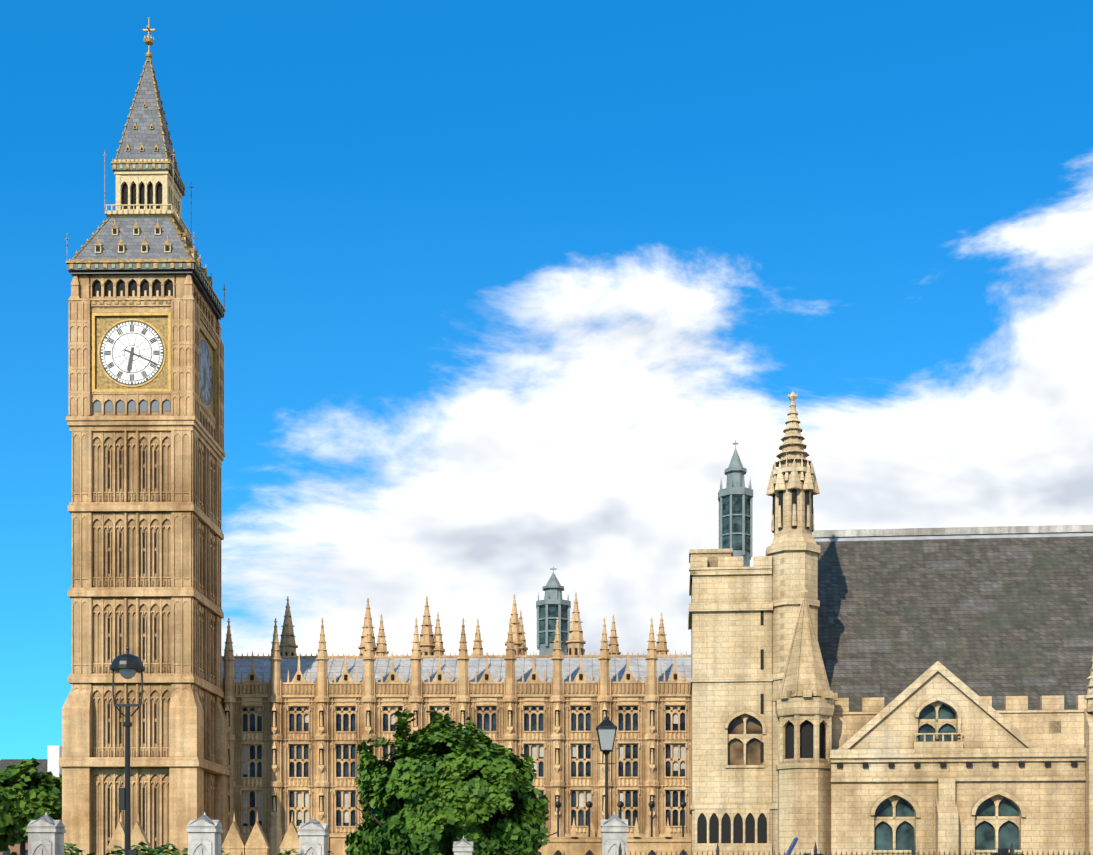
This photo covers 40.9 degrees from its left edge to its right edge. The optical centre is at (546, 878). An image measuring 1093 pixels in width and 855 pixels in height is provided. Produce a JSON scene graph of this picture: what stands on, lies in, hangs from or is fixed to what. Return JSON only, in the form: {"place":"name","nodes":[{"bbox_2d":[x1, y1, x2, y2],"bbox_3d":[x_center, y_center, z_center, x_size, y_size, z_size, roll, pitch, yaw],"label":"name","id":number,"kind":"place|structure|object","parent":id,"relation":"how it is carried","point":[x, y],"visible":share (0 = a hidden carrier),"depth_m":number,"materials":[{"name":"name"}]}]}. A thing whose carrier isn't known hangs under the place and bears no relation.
{"place":"outdoors","nodes":[
{"label":"outdoors","id":0,"kind":"place"},
{"bbox_2d":[0,786,26,851],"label":"tree","id":1,"kind":"object","parent":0,"point":[12,803],"depth_m":148.93,"materials":[{"name":"green plant"}]},
{"bbox_2d":[0,840,27,854],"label":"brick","id":2,"kind":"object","parent":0,"point":[16,848],"depth_m":300.71,"materials":[{"name":"brick"}]},
{"bbox_2d":[0,759,47,772],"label":"roof","id":3,"kind":"structure","parent":2,"relation":"on","point":[42,766],"depth_m":306.04,"materials":[{"name":"stone"}]},
{"bbox_2d":[59,104,230,854],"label":"tower","id":4,"kind":"structure","parent":0,"point":[198,729],"depth_m":144.50,"materials":[{"name":"beige stone"}]},
{"bbox_2d":[101,322,162,383],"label":"clock face","id":5,"kind":"object","parent":4,"relation":"attached to","point":[131,337],"visible":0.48,"depth_m":144.64,"materials":[{"name":"white glass"}]},
{"bbox_2d":[75,62,189,259],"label":"tower roof","id":6,"kind":"structure","parent":4,"relation":"on","point":[143,119],"depth_m":147.10,"materials":[{"name":"grey tile"}]},
{"bbox_2d":[73,431,214,854],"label":"recessed tower panels","id":7,"kind":"object","parent":4,"relation":"attached to","point":[132,607],"visible":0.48,"depth_m":144.73,"materials":[{"name":"beige stone"}]},
{"bbox_2d":[65,60,225,414],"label":"gold tower","id":8,"kind":"structure","parent":4,"relation":"attached to","point":[160,379],"depth_m":144.74,"materials":[{"name":"gold metal"}]},
{"bbox_2d":[95,159,210,296],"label":"cream tower","id":9,"kind":"structure","parent":4,"relation":"attached to","point":[146,178],"depth_m":147.80,"materials":[{"name":"beige stone"}]},
{"bbox_2d":[94,341,212,428],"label":"arched panels","id":10,"kind":"object","parent":4,"relation":"attached to","point":[132,405],"visible":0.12,"depth_m":144.73,"materials":[{"name":"grey"}]},
{"bbox_2d":[92,17,215,421],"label":"gilded ornament","id":11,"kind":"object","parent":4,"relation":"attached to","point":[148,41],"visible":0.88,"depth_m":144.55,"materials":[{"name":"gold metal"}]},
{"bbox_2d":[78,164,222,312],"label":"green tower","id":12,"kind":"structure","parent":0,"point":[130,265],"depth_m":146.85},
{"bbox_2d":[10,842,333,854],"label":"hedge","id":13,"kind":"object","parent":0,"point":[161,849],"depth_m":46.89,"materials":[{"name":"plant"}]},
{"bbox_2d":[107,801,690,854],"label":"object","id":14,"kind":"structure","parent":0,"point":[258,844],"depth_m":116.73,"materials":[{"name":"beige stone"}]},
{"bbox_2d":[221,593,690,854],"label":"palace","id":15,"kind":"structure","parent":14,"relation":"on","point":[419,693],"depth_m":156.79,"materials":[{"name":"beige stone"}]},
{"bbox_2d":[221,657,690,682],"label":"roof","id":16,"kind":"structure","parent":15,"relation":"on","point":[571,665],"depth_m":162.10,"materials":[{"name":"grey stone"}]},
{"bbox_2d":[224,683,689,832],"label":"palace carved","id":17,"kind":"object","parent":15,"relation":"attached to","point":[671,782],"visible":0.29,"depth_m":156.55,"materials":[{"name":"beige stone"}]},
{"bbox_2d":[243,707,684,822],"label":"palace blinds","id":18,"kind":"object","parent":15,"relation":"attached to","point":[393,721],"visible":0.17,"depth_m":157.34,"materials":[{"name":"beige fabric"}]},
{"bbox_2d":[536,567,570,654],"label":"ventilation turret","id":19,"kind":"object","parent":15,"relation":"on","point":[553,588],"depth_m":231.93,"materials":[{"name":"teal metal"}]},
{"bbox_2d":[345,709,557,854],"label":"yard tree","id":20,"kind":"object","parent":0,"point":[402,782],"depth_m":72.42,"materials":[{"name":"green plant"}]},
{"bbox_2d":[0,0,1092,759],"label":"sky","id":21,"kind":"structure","parent":0,"point":[512,287],"materials":[{"name":"blue"}]},
{"bbox_2d":[596,713,616,819],"bbox_3d":[2.074,-1.452,50.601,0.725,8.558,0.725,0,0,1],"label":"lamp","id":22,"kind":"object","parent":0,"point":[606,722],"depth_m":50.38,"materials":[{"name":"black metal"}]},
{"bbox_2d":[785,837,798,854],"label":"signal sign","id":23,"kind":"object","parent":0,"point":[792,846],"visible":1,"depth_m":22.15,"materials":[{"name":"blue metal"}]},
{"bbox_2d":[688,391,1092,854],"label":"hall","id":24,"kind":"structure","parent":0,"point":[827,805],"depth_m":90.25,"materials":[{"name":"beige stone"}]},
{"bbox_2d":[728,717,761,764],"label":"arched window","id":25,"kind":"structure","parent":24,"relation":"in","point":[735,745],"depth_m":98.69,"materials":[{"name":"beige stone"}]},
{"bbox_2d":[816,536,1092,711],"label":"slate roof","id":26,"kind":"structure","parent":24,"relation":"on","point":[1044,599],"depth_m":104.08,"materials":[{"name":"grey stone"}]},
{"bbox_2d":[814,532,1092,541],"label":"roof ridge","id":27,"kind":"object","parent":26,"relation":"on","point":[976,536],"depth_m":108.14,"materials":[{"name":"grey metal"}]},
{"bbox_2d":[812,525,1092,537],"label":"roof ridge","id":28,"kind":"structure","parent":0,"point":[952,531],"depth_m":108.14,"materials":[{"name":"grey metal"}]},
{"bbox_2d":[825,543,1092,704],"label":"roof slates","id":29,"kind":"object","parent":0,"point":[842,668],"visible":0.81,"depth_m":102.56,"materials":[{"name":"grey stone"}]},
{"bbox_3d":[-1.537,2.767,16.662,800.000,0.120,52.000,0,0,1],"label":"pavement","id":30,"kind":"structure","parent":0,"visible":0},
{"bbox_2d":[110,647,144,854],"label":"lamp","id":31,"kind":"object","parent":30,"relation":"on","point":[127,660],"visible":1,"depth_m":36.77,"materials":[{"name":"black metal"}]},
{"bbox_2d":[119,669,135,678],"bbox_3d":[-10.530,-5.266,36.833,0.440,0.484,0.440,0,0,1],"label":"lamp globe","id":32,"kind":"object","parent":31,"relation":"attached to","point":[127,673],"visible":0.46,"depth_m":36.69,"materials":[{"name":"glass"}]},
{"bbox_2d":[803,848,1023,854],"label":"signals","id":33,"kind":"object","parent":30,"relation":"on","point":[1003,851],"visible":1,"depth_m":21.45,"materials":[{"name":"black metal"}]},
{"label":"ground","id":34,"kind":"structure","parent":0,"visible":0},
{"bbox_2d":[0,757,61,854],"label":"tree","id":35,"kind":"object","parent":34,"relation":"on","point":[42,798],"depth_m":167.40,"materials":[{"name":"green plant"}]},
{"bbox_2d":[48,746,61,776],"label":"white house","id":36,"kind":"structure","parent":34,"relation":"on","point":[54,756],"depth_m":299.56,"materials":[{"name":"white paint"}]},
{"bbox_2d":[26,811,627,854],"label":"stone pier","id":37,"kind":"structure","parent":34,"relation":"on","point":[47,838],"depth_m":43.81,"materials":[{"name":"grey stone"}]},
{"bbox_2d":[29,814,624,844],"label":"pier caps","id":38,"kind":"object","parent":37,"relation":"on","point":[49,819],"visible":0.58,"depth_m":43.97,"materials":[{"name":"grey stone"}]},
{"bbox_2d":[81,841,1089,854],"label":"railings","id":39,"kind":"object","parent":34,"relation":"on","point":[913,850],"visible":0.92,"depth_m":38.47,"materials":[{"name":"black metal"}]},
{"bbox_2d":[718,440,752,566],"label":"turret","id":40,"kind":"object","parent":34,"relation":"on","point":[735,471],"depth_m":251.25,"materials":[{"name":"teal metal"}]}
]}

